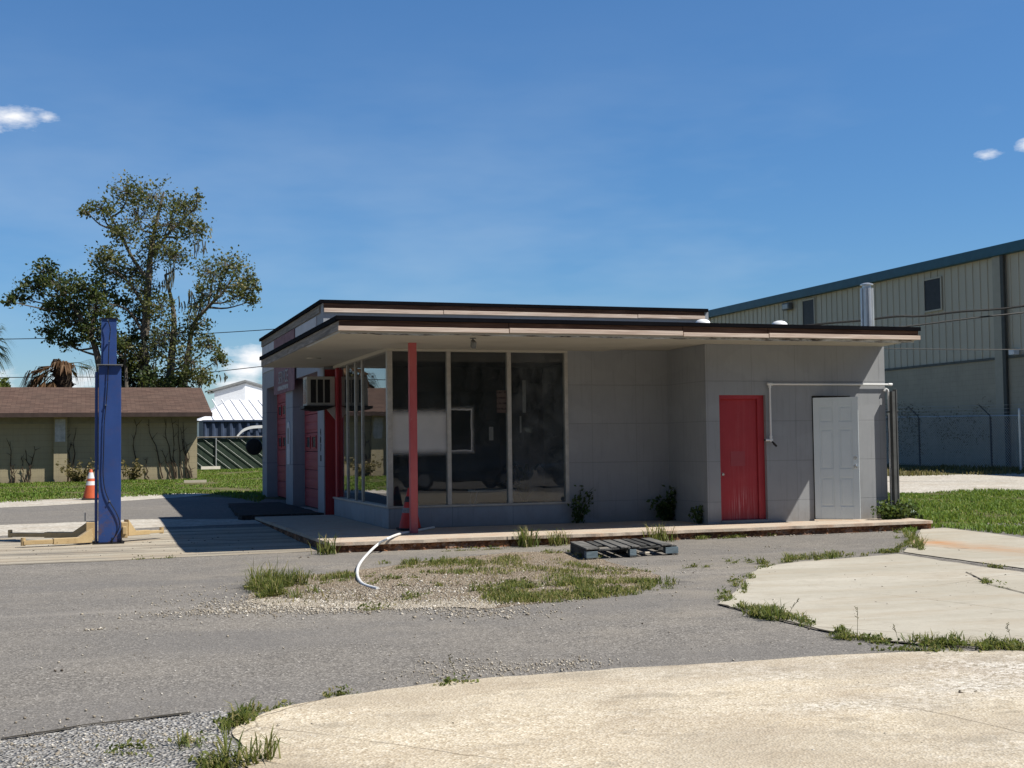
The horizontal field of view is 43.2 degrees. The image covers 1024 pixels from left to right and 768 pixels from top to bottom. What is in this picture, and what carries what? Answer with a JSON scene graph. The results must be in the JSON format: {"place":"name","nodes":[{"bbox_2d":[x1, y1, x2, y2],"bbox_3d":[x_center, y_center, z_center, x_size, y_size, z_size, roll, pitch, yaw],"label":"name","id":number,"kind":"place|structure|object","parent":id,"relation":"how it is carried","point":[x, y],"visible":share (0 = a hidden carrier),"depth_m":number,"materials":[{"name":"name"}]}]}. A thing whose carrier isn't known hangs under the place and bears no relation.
{"place":"outdoors","nodes":[
{"label":"outdoors","id":0,"kind":"place"},
{"bbox_2d":[0,373,10,386],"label":"bush","id":1,"kind":"object","parent":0,"point":[4,382],"visible":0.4,"depth_m":65.56,"materials":[{"name":"green plant"}]},
{"bbox_2d":[0,366,260,377],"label":"power line","id":2,"kind":"object","parent":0,"point":[158,376],"visible":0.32,"depth_m":71.98,"materials":[{"name":"black plastic"}]},
{"bbox_2d":[0,467,266,502],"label":"lawn","id":3,"kind":"structure","parent":0,"point":[136,488],"depth_m":38.67,"materials":[{"name":"green plant"}]},
{"bbox_2d":[184,480,206,482],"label":"timber","id":4,"kind":"object","parent":3,"relation":"on","point":[193,481],"visible":1,"depth_m":41.11,"materials":[{"name":"beige wood"}]},
{"bbox_2d":[201,466,219,468],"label":"timber","id":5,"kind":"object","parent":3,"relation":"on","point":[210,467],"visible":1,"depth_m":53.72,"materials":[{"name":"beige wood"}]},
{"bbox_2d":[4,329,272,339],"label":"power line","id":6,"kind":"object","parent":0,"point":[165,335],"visible":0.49,"depth_m":69.98,"materials":[{"name":"black plastic"}]},
{"bbox_2d":[228,502,323,519],"bbox_3d":[-5.774,2.859,29.128,1.660,0.235,8.406,0,-3,-18],"label":"asphalt apron","id":7,"kind":"object","parent":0,"point":[246,511],"visible":0.55,"depth_m":26.76,"materials":[{"name":"grey asphalt"}]},
{"bbox_2d":[0,496,1023,767],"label":"asphalt lot","id":8,"kind":"structure","parent":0,"point":[210,664],"depth_m":10.13,"materials":[{"name":"grey asphalt"}]},
{"bbox_2d":[0,493,209,507],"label":"pale edge strip","id":9,"kind":"object","parent":8,"relation":"on","point":[28,503],"visible":0.76,"depth_m":31.98,"materials":[{"name":"beige concrete"}]},
{"bbox_2d":[82,469,94,499],"bbox_3d":[-10.637,2.535,32.671,0.434,0.760,0.434,0,-3,-18],"label":"traffic cone","id":10,"kind":"object","parent":9,"relation":"on","point":[89,492],"visible":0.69,"depth_m":32.55,"materials":[{"name":"orange plastic"}]},
{"bbox_2d":[0,710,242,767],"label":"front gravel","id":11,"kind":"structure","parent":8,"relation":"on","point":[194,721],"depth_m":6.33,"materials":[{"name":"grey gravel"}]},
{"bbox_2d":[0,519,261,535],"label":"pale strip","id":12,"kind":"object","parent":8,"relation":"on","point":[69,526],"visible":0.63,"depth_m":23.98,"materials":[{"name":"beige concrete"}]},
{"bbox_2d":[0,527,318,564],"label":"lift pad","id":13,"kind":"object","parent":8,"relation":"on","point":[267,540],"visible":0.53,"depth_m":19.33,"materials":[{"name":"concrete"}]},
{"bbox_2d":[8,318,163,545],"bbox_3d":[-6.726,0.740,20.457,2.380,3.524,1.413,0,-3,-18],"label":"car lift","id":14,"kind":"object","parent":13,"relation":"on","point":[106,526],"visible":1,"depth_m":20.16,"materials":[{"name":"blue metal"}]},
{"bbox_2d":[310,534,340,554],"bbox_3d":[-2.569,2.163,17.739,0.549,0.326,0.501,0,-3,-18],"label":"grass tuft","id":15,"kind":"object","parent":8,"relation":"on","point":[328,547],"visible":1,"depth_m":17.63,"materials":[{"name":"green plant"}]},
{"bbox_2d":[247,551,658,609],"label":"gravel island","id":16,"kind":"structure","parent":8,"relation":"on","point":[537,556],"depth_m":14.29,"materials":[{"name":"grey gravel"}]},
{"bbox_2d":[304,569,358,580],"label":"island grass","id":17,"kind":"structure","parent":16,"relation":"on","point":[339,574],"depth_m":14.41,"materials":[{"name":"green plant"}]},
{"bbox_2d":[245,598,495,608],"bbox_3d":[-1.352,2.028,11.925,2.499,0.001,0.661,-1,-3,13],"label":"gravel rim","id":18,"kind":"object","parent":16,"relation":"on","point":[483,605],"visible":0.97,"depth_m":11.91,"materials":[{"name":"grey gravel"}]},
{"bbox_2d":[356,526,434,588],"bbox_3d":[-1.629,2.178,16.929,0.674,0.226,7.512,-1,-3,1],"label":"hose","id":19,"kind":"object","parent":16,"relation":"on","point":[360,581],"visible":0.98,"depth_m":17.53,"materials":[{"name":"white plastic"}]},
{"bbox_2d":[249,550,654,605],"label":"dry island grass","id":20,"kind":"structure","parent":16,"relation":"on","point":[327,600],"depth_m":13.54,"materials":[{"name":"green plant"}]},
{"bbox_2d":[0,532,1018,767],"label":"loose pebbles","id":21,"kind":"object","parent":16,"relation":"on","point":[275,607],"visible":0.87,"depth_m":11.53,"materials":[{"name":"grey gravel"}]},
{"bbox_2d":[391,554,639,575],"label":"island grass","id":22,"kind":"structure","parent":16,"relation":"on","point":[520,562],"depth_m":15.25,"materials":[{"name":"green plant"}]},
{"bbox_2d":[473,573,662,604],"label":"island grass","id":23,"kind":"structure","parent":16,"relation":"on","point":[492,595],"depth_m":12.49,"materials":[{"name":"green plant"}]},
{"bbox_2d":[6,531,1005,765],"bbox_3d":[-0.467,2.122,14.454,15.689,0.068,18.696,0,-3,-18],"label":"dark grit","id":24,"kind":"object","parent":8,"relation":"on","point":[959,691],"visible":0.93,"depth_m":13.20,"materials":[{"name":"grey gravel"}]},
{"bbox_2d":[506,525,540,546],"bbox_3d":[0.189,2.162,18.590,0.716,0.343,0.593,-1,-3,7],"label":"grass tuft","id":25,"kind":"object","parent":8,"relation":"on","point":[524,540],"visible":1,"depth_m":18.50,"materials":[{"name":"green plant"}]},
{"bbox_2d":[544,528,571,545],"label":"grass tuft","id":26,"kind":"object","parent":8,"relation":"on","point":[554,539],"visible":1,"depth_m":18.69,"materials":[{"name":"green plant"}]},
{"bbox_2d":[95,528,1023,767],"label":"edge grass","id":27,"kind":"structure","parent":8,"relation":"on","point":[270,583],"depth_m":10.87,"materials":[{"name":"green plant"}]},
{"bbox_2d":[570,538,677,559],"bbox_3d":[1.479,2.180,17.185,1.812,0.148,1.145,1,-3,-27],"label":"pallet","id":28,"kind":"object","parent":8,"relation":"on","point":[588,550],"visible":1,"depth_m":16.88,"materials":[{"name":"grey wood"}]},
{"bbox_2d":[642,520,675,541],"bbox_3d":[2.147,2.171,19.254,0.665,0.339,0.690,0,-3,-18],"label":"grass tuft","id":29,"kind":"object","parent":8,"relation":"on","point":[658,536],"visible":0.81,"depth_m":19.20,"materials":[{"name":"green plant"}]},
{"bbox_2d":[886,389,899,518],"bbox_3d":[6.454,1.259,21.895,0.206,2.330,0.104,0,-3,-5],"label":"pipe","id":30,"kind":"object","parent":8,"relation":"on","point":[893,411],"visible":0.81,"depth_m":21.88,"materials":[{"name":"grey metal"}]},
{"bbox_2d":[888,504,923,518],"bbox_3d":[6.685,2.224,21.983,0.618,0.452,0.316,0,-3,-18],"label":"bush","id":31,"kind":"object","parent":8,"relation":"on","point":[913,514],"visible":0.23,"depth_m":22.00,"materials":[{"name":"green plant"}]},
{"bbox_2d":[904,528,1023,567],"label":"rusty concrete","id":32,"kind":"object","parent":8,"relation":"on","point":[990,548],"visible":0.91,"depth_m":17.47,"materials":[{"name":"beige concrete"}]},
{"bbox_2d":[0,463,1023,523],"bbox_3d":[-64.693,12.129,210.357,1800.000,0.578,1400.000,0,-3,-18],"label":"ground","id":33,"kind":"structure","parent":0,"point":[281,498],"depth_m":38.95,"materials":[{"name":"green plant"}]},
{"bbox_2d":[0,323,15,375],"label":"green palm","id":34,"kind":"object","parent":33,"relation":"on","point":[2,354],"visible":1,"depth_m":49.88,"materials":[{"name":"green plant"}]},
{"bbox_2d":[21,358,98,386],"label":"dead palm","id":35,"kind":"object","parent":33,"relation":"on","point":[62,371],"visible":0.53,"depth_m":50.18,"materials":[{"name":"brown plant"}]},
{"bbox_2d":[0,255,133,386],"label":"tree","id":36,"kind":"object","parent":33,"relation":"on","point":[72,310],"visible":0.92,"depth_m":52.66,"materials":[{"name":"green plant"}]},
{"bbox_2d":[55,458,94,481],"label":"weed","id":37,"kind":"object","parent":33,"relation":"on","point":[74,476],"visible":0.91,"depth_m":43.37,"materials":[{"name":"green plant"}]},
{"bbox_2d":[0,387,212,482],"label":"block house","id":38,"kind":"structure","parent":33,"relation":"on","point":[44,420],"depth_m":44.40,"materials":[{"name":"brown"}]},
{"bbox_2d":[6,438,17,482],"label":"dry vine","id":39,"kind":"object","parent":38,"relation":"attached to","point":[11,468],"visible":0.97,"depth_m":43.16,"materials":[{"name":"brown plant"}]},
{"bbox_2d":[21,447,38,482],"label":"dry vine","id":40,"kind":"object","parent":38,"relation":"attached to","point":[29,466],"visible":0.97,"depth_m":43.33,"materials":[{"name":"brown plant"}]},
{"bbox_2d":[52,431,75,480],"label":"dry vine","id":41,"kind":"object","parent":38,"relation":"attached to","point":[69,454],"visible":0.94,"depth_m":43.78,"materials":[{"name":"brown plant"}]},
{"bbox_2d":[132,420,164,478],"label":"dry vine","id":42,"kind":"object","parent":38,"relation":"attached to","point":[147,471],"visible":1,"depth_m":44.61,"materials":[{"name":"brown plant"}]},
{"bbox_2d":[161,419,193,477],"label":"dry vine","id":43,"kind":"object","parent":38,"relation":"attached to","point":[185,463],"visible":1,"depth_m":44.89,"materials":[{"name":"brown plant"}]},
{"bbox_2d":[121,458,148,480],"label":"weed","id":44,"kind":"object","parent":33,"relation":"on","point":[131,474],"visible":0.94,"depth_m":44.04,"materials":[{"name":"green plant"}]},
{"bbox_2d":[95,328,194,387],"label":"understorey tree","id":45,"kind":"object","parent":33,"relation":"on","point":[128,380],"visible":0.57,"depth_m":53.84,"materials":[{"name":"green plant"}]},
{"bbox_2d":[76,169,232,393],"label":"tall tree","id":46,"kind":"object","parent":33,"relation":"on","point":[143,308],"visible":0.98,"depth_m":54.32,"materials":[{"name":"green plant"}]},
{"bbox_2d":[143,240,227,387],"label":"hanging moss","id":47,"kind":"object","parent":46,"relation":"hanging from","point":[171,278],"visible":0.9,"depth_m":54.34,"materials":[{"name":"grey plant"}]},
{"bbox_2d":[183,244,261,385],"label":"leaning tree","id":48,"kind":"object","parent":33,"relation":"on","point":[251,286],"visible":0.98,"depth_m":55.01,"materials":[{"name":"green plant"}]},
{"bbox_2d":[197,436,261,469],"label":"slatted fence","id":49,"kind":"object","parent":33,"relation":"on","point":[226,452],"visible":0.14,"depth_m":56.46,"materials":[{"name":"metal"}]},
{"bbox_2d":[197,380,261,438],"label":"metal building","id":50,"kind":"structure","parent":33,"relation":"on","point":[240,400],"depth_m":88.15,"materials":[{"name":"grey paint"}]},
{"bbox_2d":[199,420,261,438],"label":"shipping container","id":51,"kind":"object","parent":33,"relation":"on","point":[208,428],"visible":0.21,"depth_m":63.28,"materials":[{"name":"blue metal"}]},
{"bbox_2d":[244,578,1010,675],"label":"seed stalks","id":52,"kind":"object","parent":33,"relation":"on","point":[784,623],"visible":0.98,"depth_m":9.41,"materials":[{"name":"plant"}]},
{"bbox_2d":[708,239,1023,467],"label":"warehouse","id":53,"kind":"structure","parent":33,"relation":"on","point":[919,374],"depth_m":54.70,"materials":[{"name":"grey paint"}]},
{"bbox_2d":[801,298,814,324],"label":"window","id":54,"kind":"structure","parent":53,"relation":"in","point":[808,305],"depth_m":65.09,"materials":[{"name":"grey glass"}]},
{"bbox_2d":[923,276,942,312],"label":"window","id":55,"kind":"structure","parent":53,"relation":"in","point":[932,287],"depth_m":55.58,"materials":[{"name":"glass"}]},
{"bbox_2d":[884,348,1023,349],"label":"power line","id":56,"kind":"object","parent":53,"relation":"attached to","point":[958,349],"visible":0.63,"depth_m":44.99,"materials":[{"name":"black plastic"}]},
{"bbox_2d":[885,400,991,460],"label":"dry brush","id":57,"kind":"object","parent":33,"relation":"on","point":[931,425],"visible":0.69,"depth_m":54.50,"materials":[{"name":"brown plant"}]},
{"bbox_2d":[1018,408,1022,469],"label":"gate post","id":58,"kind":"object","parent":33,"relation":"on","point":[1020,438],"visible":0.95,"depth_m":48.48,"materials":[{"name":"grey metal"}]},
{"bbox_2d":[0,0,1023,408],"label":"sky","id":59,"kind":"structure","parent":0,"point":[700,154],"materials":[{"name":"blue"}]},
{"bbox_2d":[255,507,932,552],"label":"slab","id":60,"kind":"structure","parent":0,"point":[355,536],"depth_m":20.06,"materials":[{"name":"beige concrete"}]},
{"bbox_2d":[396,488,421,530],"bbox_3d":[-1.614,1.970,20.415,0.377,0.660,0.377,0,-3,-18],"label":"traffic cone","id":61,"kind":"object","parent":60,"relation":"on","point":[404,524],"visible":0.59,"depth_m":20.31,"materials":[{"name":"orange plastic"}]},
{"bbox_2d":[567,485,595,522],"bbox_3d":[1.168,2.008,21.580,0.512,0.658,0.271,0,-3,-18],"label":"weed","id":62,"kind":"object","parent":60,"relation":"on","point":[577,514],"visible":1,"depth_m":21.58,"materials":[{"name":"green plant"}]},
{"bbox_2d":[259,283,920,532],"bbox_3d":[-0.435,0.602,27.354,9.795,4.440,17.115,0,-3,-18],"label":"service station","id":63,"kind":"object","parent":60,"relation":"on","point":[443,408],"visible":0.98,"depth_m":21.87,"materials":[{"name":"paint"}]},
{"bbox_2d":[246,438,261,454],"bbox_3d":[-6.832,1.666,34.361,0.480,0.450,0.143,0,-3,-7],"label":"round mirror","id":64,"kind":"object","parent":63,"relation":"attached to","point":[253,446],"visible":1,"depth_m":34.32,"materials":[{"name":"black plastic"}]},
{"bbox_2d":[277,392,285,498],"bbox_3d":[-5.533,1.433,31.960,0.100,2.950,3.540,0,-3,-18],"label":"garage door","id":65,"kind":"structure","parent":63,"relation":"in","point":[281,398],"depth_m":32.75,"materials":[{"name":"red paint"}]},
{"bbox_2d":[305,411,317,508],"bbox_3d":[-4.160,1.216,27.806,0.100,2.950,3.500,0,-3,-18],"label":"garage door","id":66,"kind":"structure","parent":63,"relation":"in","point":[311,420],"depth_m":28.46,"materials":[{"name":"red paint"}]},
{"bbox_2d":[300,376,335,419],"bbox_3d":[-3.793,0.286,25.240,0.620,0.850,0.550,0,-3,-18],"label":"air conditioner","id":67,"kind":"object","parent":63,"relation":"attached to","point":[318,393],"visible":1,"depth_m":25.09,"materials":[{"name":"metal"}]},
{"bbox_2d":[468,489,514,503],"bbox_3d":[-0.351,2.088,22.197,0.720,0.554,0.400,0,-3,-18],"label":"side table","id":68,"kind":"object","parent":63,"relation":"on","point":[486,490],"visible":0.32,"depth_m":22.08,"materials":[{"name":"paint"}]},
{"bbox_2d":[500,462,548,502],"bbox_3d":[0.188,1.833,22.078,0.863,1.032,0.998,0,-3,-7],"label":"potted plant","id":69,"kind":"object","parent":63,"relation":"on","point":[523,483],"visible":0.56,"depth_m":22.06,"materials":[{"name":"green plant"}]},
{"bbox_2d":[720,399,757,519],"bbox_3d":[3.721,1.234,21.202,0.700,1.980,0.135,0,-3,-18],"label":"red door","id":70,"kind":"structure","parent":63,"relation":"in","point":[738,416],"depth_m":21.23,"materials":[{"name":"paint"}]},
{"bbox_2d":[813,397,860,518],"bbox_3d":[5.367,1.223,21.397,0.725,2.010,0.110,-2,-3,18],"label":"white door","id":71,"kind":"structure","parent":63,"relation":"in","point":[835,419],"depth_m":21.41,"materials":[{"name":"paint"}]},
{"bbox_2d":[887,415,890,504],"bbox_3d":[6.410,1.353,21.962,0.034,1.650,0.023,-1,-3,8],"label":"cable","id":72,"kind":"object","parent":63,"relation":"hanging from","point":[889,456],"visible":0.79,"depth_m":21.96,"materials":[{"name":"black plastic"}]},
{"bbox_2d":[646,485,676,520],"bbox_3d":[2.656,2.008,22.015,0.817,0.704,0.367,0,-3,-18],"label":"weed","id":73,"kind":"object","parent":60,"relation":"on","point":[664,511],"visible":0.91,"depth_m":21.98,"materials":[{"name":"green plant"}]},
{"bbox_2d":[688,505,703,523],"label":"weed","id":74,"kind":"object","parent":60,"relation":"on","point":[698,518],"visible":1,"depth_m":21.05,"materials":[{"name":"green plant"}]},
{"bbox_2d":[870,499,917,519],"bbox_3d":[6.395,2.103,21.656,1.006,0.369,0.371,0,-3,-18],"label":"bush","id":75,"kind":"object","parent":60,"relation":"on","point":[894,512],"visible":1,"depth_m":21.62,"materials":[{"name":"green plant"}]},
{"bbox_2d":[232,650,1023,767],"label":"cream concrete","id":76,"kind":"object","parent":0,"point":[689,716],"visible":0.95,"depth_m":6.76,"materials":[{"name":"beige concrete"}]},
{"bbox_2d":[718,554,1023,643],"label":"pale concrete","id":77,"kind":"object","parent":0,"point":[828,593],"visible":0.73,"depth_m":12.07,"materials":[{"name":"beige concrete"}]},
{"bbox_2d":[1,553,1023,738],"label":"ground cracks","id":78,"kind":"object","parent":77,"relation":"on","point":[190,712],"visible":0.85,"depth_m":6.99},
{"bbox_2d":[806,305,1023,324],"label":"power line","id":79,"kind":"object","parent":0,"point":[936,314],"visible":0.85,"depth_m":39.25,"materials":[{"name":"black plastic"}]},
{"bbox_2d":[887,473,1023,492],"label":"shell track","id":80,"kind":"structure","parent":0,"point":[924,483],"depth_m":38.55,"materials":[{"name":"white gravel"}]},
{"bbox_2d":[886,404,1023,466],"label":"chain link fence","id":81,"kind":"object","parent":80,"relation":"on","point":[991,450],"visible":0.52,"depth_m":52.40,"materials":[{"name":"metal"}]},
{"bbox_2d":[887,463,1023,475],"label":"verge grass","id":82,"kind":"structure","parent":0,"point":[980,470],"depth_m":47.05,"materials":[{"name":"green plant"}]},
{"bbox_2d":[888,487,1023,535],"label":"lawn","id":83,"kind":"structure","parent":0,"point":[959,499],"depth_m":26.17,"materials":[{"name":"green plant"}]},
{"bbox_2d":[899,312,1023,326],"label":"power line","id":84,"kind":"object","parent":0,"point":[962,319],"visible":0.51,"depth_m":38.98,"materials":[{"name":"black plastic"}]}
]}

